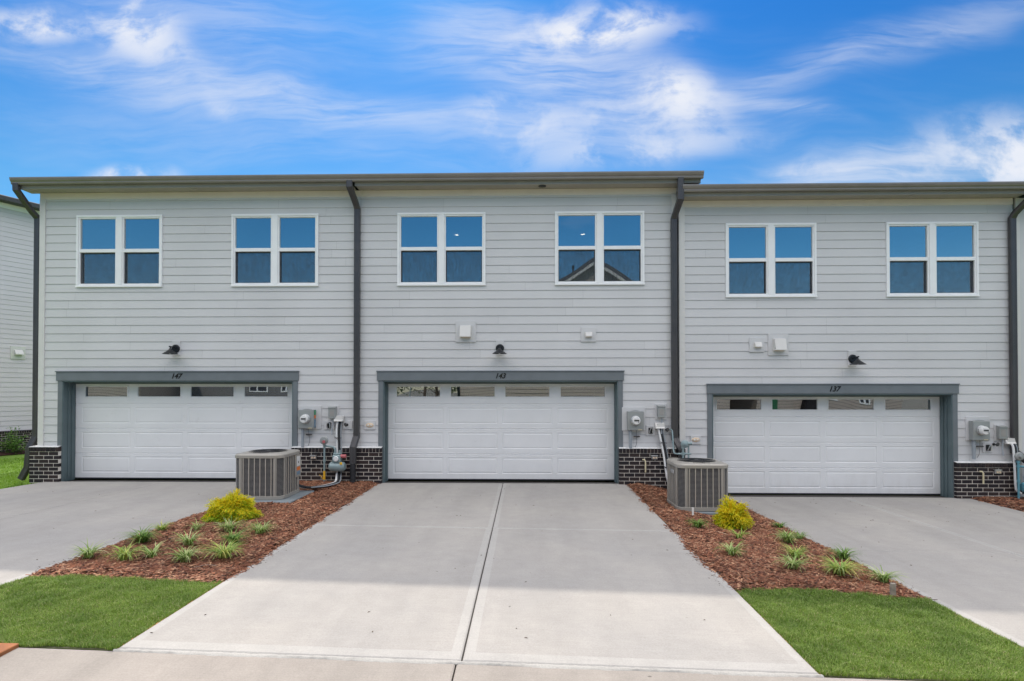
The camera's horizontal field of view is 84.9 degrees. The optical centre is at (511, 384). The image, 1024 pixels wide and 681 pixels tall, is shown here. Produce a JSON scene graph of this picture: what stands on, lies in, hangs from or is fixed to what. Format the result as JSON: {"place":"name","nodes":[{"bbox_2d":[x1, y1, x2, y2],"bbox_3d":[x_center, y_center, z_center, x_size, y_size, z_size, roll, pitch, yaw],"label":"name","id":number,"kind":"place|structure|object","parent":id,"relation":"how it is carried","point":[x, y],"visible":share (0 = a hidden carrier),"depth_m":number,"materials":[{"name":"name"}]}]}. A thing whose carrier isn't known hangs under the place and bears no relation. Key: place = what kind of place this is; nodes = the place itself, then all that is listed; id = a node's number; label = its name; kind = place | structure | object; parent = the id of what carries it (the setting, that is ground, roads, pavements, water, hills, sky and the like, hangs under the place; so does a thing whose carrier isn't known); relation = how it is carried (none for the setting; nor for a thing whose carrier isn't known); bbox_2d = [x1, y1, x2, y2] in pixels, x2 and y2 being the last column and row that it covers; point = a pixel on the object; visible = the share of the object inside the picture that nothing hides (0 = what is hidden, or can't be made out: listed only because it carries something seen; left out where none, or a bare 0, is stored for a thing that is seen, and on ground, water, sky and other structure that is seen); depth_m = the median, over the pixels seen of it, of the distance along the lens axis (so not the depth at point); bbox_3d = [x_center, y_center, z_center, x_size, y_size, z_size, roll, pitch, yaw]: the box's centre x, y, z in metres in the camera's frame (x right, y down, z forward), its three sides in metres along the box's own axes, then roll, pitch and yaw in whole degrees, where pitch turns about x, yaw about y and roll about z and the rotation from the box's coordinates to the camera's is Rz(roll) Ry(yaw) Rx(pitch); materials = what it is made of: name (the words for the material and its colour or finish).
{"place":"outdoors","nodes":[
{"label":"outdoors","id":0,"kind":"place"},
{"bbox_2d":[0,457,36,488],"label":"lawn grass","id":1,"kind":"structure","parent":0,"point":[4,463],"depth_m":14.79,"materials":[{"name":"green plant"}]},
{"bbox_2d":[0,572,222,649],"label":"lawn grass","id":2,"kind":"structure","parent":0,"point":[21,599],"depth_m":4.97,"materials":[{"name":"green plant"}]},
{"bbox_2d":[0,481,235,584],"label":"driveway","id":3,"kind":"structure","parent":0,"point":[75,513],"depth_m":8.68,"materials":[{"name":"concrete"}]},
{"bbox_2d":[71,480,235,481],"bbox_3d":[-7.474,1.981,8.308,5.050,0.150,7.870,0,-1,1],"label":"expansion joint","id":4,"kind":"object","parent":3,"relation":"on","point":[146,481],"visible":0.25,"depth_m":12.10,"materials":[{"name":"grey concrete"}]},
{"bbox_2d":[120,483,817,673],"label":"driveway","id":5,"kind":"structure","parent":0,"point":[614,575],"depth_m":5.52,"materials":[{"name":"concrete"}]},
{"bbox_2d":[385,481,616,660],"bbox_3d":[-0.281,2.119,8.131,5.100,0.129,7.870,0,-1,1],"label":"expansion joint","id":6,"kind":"object","parent":5,"relation":"on","point":[494,519],"visible":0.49,"depth_m":11.97,"materials":[{"name":"grey concrete"}]},
{"bbox_2d":[737,592,819,673],"bbox_3d":[2.275,2.123,4.952,0.025,0.029,1.700,0,-1,1],"label":"clay edge","id":7,"kind":"object","parent":5,"relation":"on","point":[783,638],"visible":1,"depth_m":4.67,"materials":[{"name":"brown soil"}]},
{"bbox_2d":[0,454,939,680],"bbox_3d":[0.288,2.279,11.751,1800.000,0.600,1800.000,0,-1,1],"label":"ground","id":8,"kind":"structure","parent":0,"point":[15,456],"depth_m":12.44,"materials":[{"name":"grey concrete"}]},
{"bbox_2d":[0,450,24,455],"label":"mulch bed","id":9,"kind":"object","parent":8,"relation":"on","point":[6,453],"visible":0.06,"depth_m":19.95,"materials":[{"name":"brown wood"}]},
{"bbox_2d":[0,426,27,454],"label":"leafy bush","id":10,"kind":"object","parent":9,"relation":"on","point":[14,445],"visible":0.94,"depth_m":19.94,"materials":[{"name":"green plant"}]},
{"bbox_2d":[0,194,39,451],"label":"neighbour house","id":11,"kind":"structure","parent":8,"relation":"on","point":[16,283],"depth_m":20.77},
{"bbox_2d":[9,174,360,483],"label":"townhouse","id":12,"kind":"structure","parent":8,"relation":"on","point":[240,288],"depth_m":11.99,"materials":[{"name":"paint"}]},
{"bbox_2d":[75,215,162,286],"bbox_3d":[-8.415,-2.854,12.024,1.882,1.549,0.099,0,-1,1],"label":"window","id":13,"kind":"structure","parent":12,"relation":"in","point":[105,244],"depth_m":12.04,"materials":[{"name":"white plastic"}]},
{"bbox_2d":[162,341,180,355],"bbox_3d":[-7.169,-0.774,11.780,0.304,0.315,0.368,0,-1,1],"label":"wall lamp","id":14,"kind":"object","parent":12,"relation":"attached to","point":[174,350],"visible":1,"depth_m":11.91,"materials":[{"name":"metal"}]},
{"bbox_2d":[75,384,291,477],"bbox_3d":[-7.127,0.996,12.262,4.930,2.090,0.050,0,-1,1],"label":"garage door","id":15,"kind":"structure","parent":12,"relation":"in","point":[132,435],"depth_m":12.25,"materials":[{"name":"paint"}]},
{"bbox_2d":[230,213,318,286],"bbox_3d":[-5.046,-2.855,11.941,1.882,1.549,0.099,0,-1,1],"label":"window","id":16,"kind":"structure","parent":12,"relation":"in","point":[275,250],"depth_m":11.91,"materials":[{"name":"white plastic"}]},
{"bbox_2d":[298,406,321,446],"bbox_3d":[-4.282,0.886,11.732,0.485,0.865,0.286,0,-1,1],"label":"electric meter","id":17,"kind":"object","parent":12,"relation":"on","point":[309,417],"visible":1,"depth_m":11.74,"materials":[{"name":"paint"}]},
{"bbox_2d":[299,416,343,488],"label":"refrigerant lines","id":18,"kind":"object","parent":12,"relation":"attached to","point":[339,419],"visible":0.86,"depth_m":11.71,"materials":[{"name":"white plastic"}]},
{"bbox_2d":[324,421,334,429],"bbox_3d":[-3.865,0.863,11.807,0.225,0.186,0.115,0,-1,1],"label":"wall outlet","id":19,"kind":"object","parent":12,"relation":"attached to","point":[327,425],"depth_m":11.83,"materials":[{"name":"paint"}]},
{"bbox_2d":[320,436,346,480],"bbox_3d":[-3.703,1.614,11.591,0.555,1.073,0.210,0,-1,1],"label":"gas meter","id":20,"kind":"object","parent":12,"relation":"attached to","point":[336,464],"visible":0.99,"depth_m":11.54,"materials":[{"name":"paint"}]},
{"bbox_2d":[328,405,338,434],"bbox_3d":[-3.775,0.753,11.803,0.225,0.622,0.121,0,-1,1],"label":"disconnect box","id":21,"kind":"object","parent":12,"relation":"attached to","point":[333,411],"visible":0.98,"depth_m":11.76,"materials":[{"name":"paint"}]},
{"bbox_2d":[343,421,352,428],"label":"mounting block","id":22,"kind":"structure","parent":12,"relation":"attached to","point":[350,424],"depth_m":11.82,"materials":[{"name":"paint"}]},
{"bbox_2d":[26,480,380,582],"bbox_3d":[-3.867,2.011,8.739,2.084,0.104,6.032,0,-1,1],"label":"mulch bed","id":23,"kind":"object","parent":8,"relation":"on","point":[197,557],"visible":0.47,"depth_m":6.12,"materials":[{"name":"brown wood"}]},
{"bbox_2d":[70,539,110,558],"bbox_3d":[-4.720,1.850,6.263,0.469,0.185,0.529,1,-1,-41],"label":"liriope plant","id":24,"kind":"object","parent":23,"relation":"on","point":[88,554],"visible":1,"depth_m":6.23,"materials":[{"name":"green plant"}]},
{"bbox_2d":[97,541,149,560],"bbox_3d":[-4.286,1.862,6.240,0.573,0.195,0.530,0,-1,1],"label":"liriope plant","id":25,"kind":"object","parent":23,"relation":"on","point":[123,553],"visible":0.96,"depth_m":6.23,"materials":[{"name":"green plant"}]},
{"bbox_2d":[117,525,161,542],"bbox_3d":[-4.546,1.854,6.918,0.601,0.204,0.600,0,-1,1],"label":"liriope plant","id":26,"kind":"object","parent":23,"relation":"on","point":[143,537],"visible":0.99,"depth_m":6.88,"materials":[{"name":"green plant"}]},
{"bbox_2d":[131,539,169,558],"bbox_3d":[-4.112,1.892,6.362,0.435,0.162,0.500,0,-1,1],"label":"liriope plant","id":27,"kind":"object","parent":23,"relation":"on","point":[150,554],"visible":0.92,"depth_m":6.36,"materials":[{"name":"green plant"}]},
{"bbox_2d":[149,521,172,529],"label":"liriope plant","id":28,"kind":"object","parent":23,"relation":"on","point":[163,526],"visible":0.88,"depth_m":7.53,"materials":[{"name":"green plant"}]},
{"bbox_2d":[167,546,204,562],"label":"liriope plant","id":29,"kind":"object","parent":23,"relation":"on","point":[185,555],"visible":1,"depth_m":6.22,"materials":[{"name":"green plant"}]},
{"bbox_2d":[171,529,206,544],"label":"liriope plant","id":30,"kind":"object","parent":23,"relation":"on","point":[187,540],"visible":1,"depth_m":6.84,"materials":[{"name":"green plant"}]},
{"bbox_2d":[181,518,204,530],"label":"liriope plant","id":31,"kind":"object","parent":23,"relation":"on","point":[196,527],"visible":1,"depth_m":7.56,"materials":[{"name":"green plant"}]},
{"bbox_2d":[199,538,245,559],"bbox_3d":[-3.244,1.860,6.329,0.607,0.209,0.642,0,-1,1],"label":"liriope plant","id":32,"kind":"object","parent":23,"relation":"on","point":[223,552],"visible":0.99,"depth_m":6.29,"materials":[{"name":"green plant"}]},
{"bbox_2d":[211,515,248,531],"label":"liriope plant","id":33,"kind":"object","parent":23,"relation":"on","point":[228,527],"visible":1,"depth_m":7.54,"materials":[{"name":"green plant"}]},
{"bbox_2d":[200,488,262,522],"bbox_3d":[-4.103,1.788,8.344,0.865,0.491,0.745,0,-1,1],"label":"golden cypress","id":34,"kind":"object","parent":23,"relation":"on","point":[236,505],"visible":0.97,"depth_m":8.17,"materials":[{"name":"yellow plant"}]},
{"bbox_2d":[212,526,253,543],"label":"liriope plant","id":35,"kind":"object","parent":23,"relation":"on","point":[229,537],"visible":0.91,"depth_m":6.95,"materials":[{"name":"green plant"}]},
{"bbox_2d":[242,518,280,533],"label":"liriope plant","id":36,"kind":"object","parent":23,"relation":"on","point":[260,529],"visible":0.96,"depth_m":7.41,"materials":[{"name":"green plant"}]},
{"bbox_2d":[255,490,313,502],"bbox_3d":[-4.324,2.064,10.121,1.100,0.102,1.110,0,-1,1],"label":"equipment pad","id":37,"kind":"object","parent":23,"relation":"on","point":[297,496],"visible":0.18,"depth_m":9.86,"materials":[{"name":"grey concrete"}]},
{"bbox_2d":[235,449,300,499],"bbox_3d":[-4.417,1.600,10.158,0.886,0.820,0.884,0,-1,1],"label":"air conditioner","id":38,"kind":"object","parent":37,"relation":"on","point":[268,474],"visible":0.99,"depth_m":9.76,"materials":[{"name":"grey metal"}]},
{"bbox_2d":[0,648,905,680],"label":"sidewalk","id":39,"kind":"structure","parent":8,"relation":"on","point":[30,664],"depth_m":4.01,"materials":[{"name":"concrete"}]},
{"bbox_2d":[0,643,18,656],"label":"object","id":40,"kind":"object","parent":39,"relation":"on","point":[5,648],"visible":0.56,"depth_m":4.18,"materials":[{"name":"metal"}]},
{"bbox_2d":[112,648,823,677],"bbox_3d":[-0.363,2.064,4.145,5.270,0.146,0.052,0,-1,1],"label":"mortar edge","id":41,"kind":"object","parent":39,"relation":"on","point":[552,666],"visible":1,"depth_m":4.14,"materials":[{"name":"grey concrete"}]},
{"bbox_2d":[346,170,703,488],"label":"townhouse","id":42,"kind":"structure","parent":8,"relation":"on","point":[528,273],"depth_m":11.82,"materials":[{"name":"paint"}]},
{"bbox_2d":[364,421,374,429],"bbox_3d":[-3.002,0.862,11.815,0.230,0.186,0.058,0,-1,1],"label":"wall outlet","id":43,"kind":"object","parent":42,"relation":"attached to","point":[369,425],"depth_m":11.81,"materials":[{"name":"paint"}]},
{"bbox_2d":[397,212,485,285],"bbox_3d":[-1.492,-2.856,11.855,1.882,1.549,0.099,0,-1,1],"label":"window","id":44,"kind":"structure","parent":42,"relation":"in","point":[441,249],"depth_m":11.82,"materials":[{"name":"white plastic"}]},
{"bbox_2d":[456,321,475,341],"bbox_3d":[-0.975,-1.112,11.736,0.427,0.449,0.160,0,-1,1],"label":"wall vent","id":45,"kind":"object","parent":42,"relation":"attached to","point":[465,331],"depth_m":11.78,"materials":[{"name":"paint"}]},
{"bbox_2d":[492,340,506,354],"bbox_3d":[-0.258,-0.771,11.611,0.304,0.315,0.368,0,-1,1],"label":"wall lamp","id":46,"kind":"object","parent":42,"relation":"attached to","point":[499,347],"visible":1,"depth_m":11.74,"materials":[{"name":"metal"}]},
{"bbox_2d":[388,384,613,478],"bbox_3d":[-0.244,0.994,12.094,4.930,2.090,0.050,0,-1,1],"label":"garage door","id":47,"kind":"structure","parent":42,"relation":"in","point":[444,436],"depth_m":12.08,"materials":[{"name":"paint"}]},
{"bbox_2d":[581,327,595,341],"bbox_3d":[1.601,-1.043,11.700,0.313,0.303,0.106,0,-1,1],"label":"wall vent","id":48,"kind":"object","parent":42,"relation":"attached to","point":[588,334],"depth_m":11.72,"materials":[{"name":"paint"}]},
{"bbox_2d":[555,211,644,284],"bbox_3d":[1.837,-2.857,11.773,1.882,1.549,0.099,0,-1,1],"label":"window","id":49,"kind":"structure","parent":42,"relation":"in","point":[599,248],"depth_m":11.74,"materials":[{"name":"white plastic"}]},
{"bbox_2d":[622,407,644,447],"bbox_3d":[2.536,0.909,11.565,0.485,0.865,0.286,0,-1,1],"label":"electric meter","id":50,"kind":"object","parent":42,"relation":"attached to","point":[633,418],"visible":1,"depth_m":11.60,"materials":[{"name":"paint"}]},
{"bbox_2d":[646,426,654,434],"bbox_3d":[2.888,0.964,11.641,0.185,0.201,0.115,0,-1,1],"label":"wall outlet","id":51,"kind":"object","parent":42,"relation":"attached to","point":[650,430],"depth_m":11.67,"materials":[{"name":"paint"}]},
{"bbox_2d":[651,455,657,459],"bbox_3d":[2.939,1.509,11.557,0.140,0.085,0.053,0,-1,1],"label":"brick outlet","id":52,"kind":"object","parent":42,"relation":"attached to","point":[654,457],"visible":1,"depth_m":11.54,"materials":[{"name":"metal"}]},
{"bbox_2d":[655,404,665,433],"bbox_3d":[3.103,0.718,11.636,0.225,0.622,0.121,0,-1,1],"label":"disconnect box","id":53,"kind":"object","parent":42,"relation":"attached to","point":[660,411],"visible":1,"depth_m":11.62,"materials":[{"name":"paint"}]},
{"bbox_2d":[655,423,668,479],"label":"refrigerant lines","id":54,"kind":"object","parent":42,"relation":"attached to","point":[659,426],"visible":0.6,"depth_m":11.56,"materials":[{"name":"white plastic"}]},
{"bbox_2d":[669,429,691,457],"bbox_3d":[3.385,1.443,11.399,0.530,1.052,0.250,0,-1,35],"label":"gas meter","id":55,"kind":"object","parent":42,"relation":"attached to","point":[685,444],"visible":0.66,"depth_m":11.33,"materials":[{"name":"paint"}]},
{"bbox_2d":[625,482,937,599],"bbox_3d":[3.313,2.165,8.656,2.064,0.303,5.843,0,-1,1],"label":"mulch bed","id":56,"kind":"object","parent":8,"relation":"on","point":[826,588],"visible":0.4,"depth_m":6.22,"materials":[{"name":"brown wood"}]},
{"bbox_2d":[686,518,708,527],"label":"liriope plant","id":57,"kind":"object","parent":56,"relation":"on","point":[698,524],"visible":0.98,"depth_m":8.13,"materials":[{"name":"green plant"}]},
{"bbox_2d":[689,511,717,514],"bbox_3d":[3.252,2.196,9.834,0.980,0.102,0.990,0,-1,1],"label":"equipment pad","id":58,"kind":"object","parent":56,"relation":"on","point":[710,512],"visible":0.02,"depth_m":9.35,"materials":[{"name":"grey concrete"}]},
{"bbox_2d":[667,458,727,510],"bbox_3d":[3.239,1.727,9.840,0.890,0.820,0.884,0,-1,1],"label":"air conditioner","id":59,"kind":"object","parent":58,"relation":"on","point":[698,484],"visible":0.94,"depth_m":9.43,"materials":[{"name":"grey metal"}]},
{"bbox_2d":[714,540,745,557],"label":"liriope plant","id":60,"kind":"object","parent":56,"relation":"on","point":[730,550],"visible":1,"depth_m":6.81,"materials":[{"name":"green plant"}]},
{"bbox_2d":[711,494,755,529],"bbox_3d":[3.366,1.929,8.483,0.650,0.529,0.563,0,-1,1],"label":"golden cypress","id":61,"kind":"object","parent":56,"relation":"on","point":[731,514],"visible":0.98,"depth_m":8.39,"materials":[{"name":"yellow plant"}]},
{"bbox_2d":[724,527,751,538],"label":"liriope plant","id":62,"kind":"object","parent":56,"relation":"on","point":[739,536],"visible":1,"depth_m":7.73,"materials":[{"name":"green plant"}]},
{"bbox_2d":[773,521,787,528],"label":"liriope plant","id":63,"kind":"object","parent":56,"relation":"on","point":[781,525],"visible":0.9,"depth_m":8.73,"materials":[{"name":"green plant"}]},
{"bbox_2d":[773,528,806,543],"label":"liriope plant","id":64,"kind":"object","parent":56,"relation":"on","point":[787,538],"visible":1,"depth_m":7.80,"materials":[{"name":"green plant"}]},
{"bbox_2d":[778,541,809,558],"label":"liriope plant","id":65,"kind":"object","parent":56,"relation":"on","point":[794,552],"visible":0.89,"depth_m":7.05,"materials":[{"name":"green plant"}]},
{"bbox_2d":[773,553,816,571],"bbox_3d":[3.250,2.050,6.457,0.529,0.165,0.539,0,-1,1],"label":"liriope plant","id":66,"kind":"object","parent":56,"relation":"on","point":[793,564],"visible":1,"depth_m":6.44,"materials":[{"name":"green plant"}]},
{"bbox_2d":[791,531,807,538],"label":"liriope plant","id":67,"kind":"object","parent":56,"relation":"on","point":[798,536],"visible":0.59,"depth_m":8.07,"materials":[{"name":"green plant"}]},
{"bbox_2d":[821,544,859,561],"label":"liriope plant","id":68,"kind":"object","parent":56,"relation":"on","point":[842,554],"visible":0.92,"depth_m":7.04,"materials":[{"name":"green plant"}]},
{"bbox_2d":[814,555,867,579],"bbox_3d":[3.725,2.068,6.382,0.605,0.202,0.620,0,-1,1],"label":"liriope plant","id":69,"kind":"object","parent":56,"relation":"on","point":[837,569],"visible":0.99,"depth_m":6.34,"materials":[{"name":"green plant"}]},
{"bbox_2d":[858,564,907,584],"bbox_3d":[4.111,2.112,6.183,0.556,0.163,0.483,-1,-1,42],"label":"liriope plant","id":70,"kind":"object","parent":56,"relation":"on","point":[883,577],"visible":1,"depth_m":6.19,"materials":[{"name":"green plant"}]},
{"bbox_2d":[890,583,895,595],"bbox_3d":[3.976,2.162,5.846,0.053,0.175,0.030,0,-1,1],"label":"wooden stub","id":71,"kind":"object","parent":56,"relation":"on","point":[892,589],"visible":0.58,"depth_m":5.83,"materials":[{"name":"brown wood"}]},
{"bbox_2d":[677,181,1023,498],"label":"townhouse","id":72,"kind":"structure","parent":8,"relation":"on","point":[907,291],"depth_m":11.64,"materials":[{"name":"paint"}]},
{"bbox_2d":[690,435,700,443],"bbox_3d":[3.822,1.152,11.645,0.212,0.185,0.058,0,-1,1],"label":"wall outlet","id":73,"kind":"object","parent":72,"relation":"attached to","point":[695,439],"depth_m":11.64,"materials":[{"name":"paint"}]},
{"bbox_2d":[749,338,763,351],"bbox_3d":[5.087,-0.820,11.613,0.304,0.298,0.106,0,-1,1],"label":"wall vent","id":74,"kind":"object","parent":72,"relation":"attached to","point":[756,344],"depth_m":11.63,"materials":[{"name":"paint"}]},
{"bbox_2d":[725,223,817,296],"bbox_3d":[5.391,-2.583,11.683,1.882,1.549,0.099,0,-1,1],"label":"window","id":75,"kind":"structure","parent":72,"relation":"in","point":[769,260],"depth_m":11.65,"materials":[{"name":"white plastic"}]},
{"bbox_2d":[768,334,788,354],"bbox_3d":[5.531,-0.822,11.574,0.418,0.443,0.160,0,-1,1],"label":"wall vent","id":76,"kind":"object","parent":72,"relation":"attached to","point":[778,344],"depth_m":11.62,"materials":[{"name":"paint"}]},
{"bbox_2d":[713,397,939,493],"bbox_3d":[6.629,1.267,11.923,4.930,2.090,0.050,0,-1,1],"label":"garage door","id":77,"kind":"structure","parent":72,"relation":"in","point":[766,449],"depth_m":11.91,"materials":[{"name":"paint"}]},
{"bbox_2d":[848,351,865,365],"bbox_3d":[7.041,-0.543,11.430,0.304,0.315,0.368,0,-1,1],"label":"wall lamp","id":78,"kind":"object","parent":72,"relation":"attached to","point":[854,359],"visible":1,"depth_m":11.56,"materials":[{"name":"metal"}]},
{"bbox_2d":[886,221,979,296],"bbox_3d":[8.690,-2.584,11.603,1.882,1.549,0.099,0,-1,1],"label":"window","id":79,"kind":"structure","parent":72,"relation":"in","point":[954,246],"depth_m":11.60,"materials":[{"name":"white plastic"}]},
{"bbox_2d":[965,417,989,458],"bbox_3d":[9.574,1.097,11.391,0.485,0.865,0.286,0,-1,1],"label":"electric meter","id":80,"kind":"object","parent":72,"relation":"attached to","point":[977,428],"visible":1,"depth_m":11.41,"materials":[{"name":"paint"}]},
{"bbox_2d":[982,443,992,451],"bbox_3d":[9.770,1.300,11.469,0.207,0.197,0.115,0,-1,1],"label":"wall outlet","id":81,"kind":"object","parent":72,"relation":"attached to","point":[987,447],"depth_m":11.50,"materials":[{"name":"paint"}]},
{"bbox_2d":[993,469,1000,473],"bbox_3d":[9.877,1.777,11.384,0.140,0.085,0.053,0,-1,1],"label":"brick outlet","id":82,"kind":"object","parent":72,"relation":"attached to","point":[997,471],"visible":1,"depth_m":11.38,"materials":[{"name":"metal"}]},
{"bbox_2d":[994,424,1007,455],"bbox_3d":[10.026,1.138,11.462,0.235,0.637,0.121,0,-1,1],"label":"disconnect box","id":83,"kind":"object","parent":72,"relation":"attached to","point":[1000,432],"visible":1,"depth_m":11.43,"materials":[{"name":"paint"}]},
{"bbox_2d":[1004,438,1023,493],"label":"refrigerant lines","id":84,"kind":"object","parent":72,"relation":"attached to","point":[1011,442],"visible":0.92,"depth_m":11.35,"materials":[{"name":"white plastic"}]},
{"bbox_2d":[1014,452,1023,499],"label":"gas meter","id":85,"kind":"object","parent":72,"relation":"attached to","point":[1018,456],"visible":0.99,"depth_m":11.24,"materials":[{"name":"blue paint"}]},
{"bbox_2d":[971,496,1023,511],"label":"mulch bed","id":86,"kind":"object","parent":8,"relation":"on","point":[1005,503],"visible":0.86,"depth_m":10.87,"materials":[{"name":"brown wood"}]},
{"bbox_2d":[1012,195,1023,497],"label":"townhouse","id":87,"kind":"structure","parent":8,"relation":"on","point":[1017,201],"depth_m":11.53,"materials":[{"name":"paint"}]},
{"bbox_2d":[0,0,1023,203],"label":"sky","id":88,"kind":"structure","parent":0,"point":[733,91],"materials":[{"name":"blue"}]},
{"bbox_2d":[729,497,1023,646],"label":"driveway","id":89,"kind":"structure","parent":0,"point":[958,568],"depth_m":8.10,"materials":[{"name":"concrete"}]},
{"bbox_2d":[27,490,991,637],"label":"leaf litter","id":90,"kind":"object","parent":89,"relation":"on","point":[455,568],"visible":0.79,"depth_m":7.07,"materials":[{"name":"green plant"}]},
{"bbox_2d":[728,495,946,497],"bbox_3d":[6.797,2.295,7.956,4.900,0.122,7.870,0,-1,1],"label":"expansion joint","id":91,"kind":"object","parent":89,"relation":"on","point":[832,496],"visible":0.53,"depth_m":11.76,"materials":[{"name":"grey concrete"}]},
{"bbox_2d":[735,586,1023,680],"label":"lawn grass","id":92,"kind":"structure","parent":0,"point":[946,642],"depth_m":4.76,"materials":[{"name":"green plant"}]}
]}

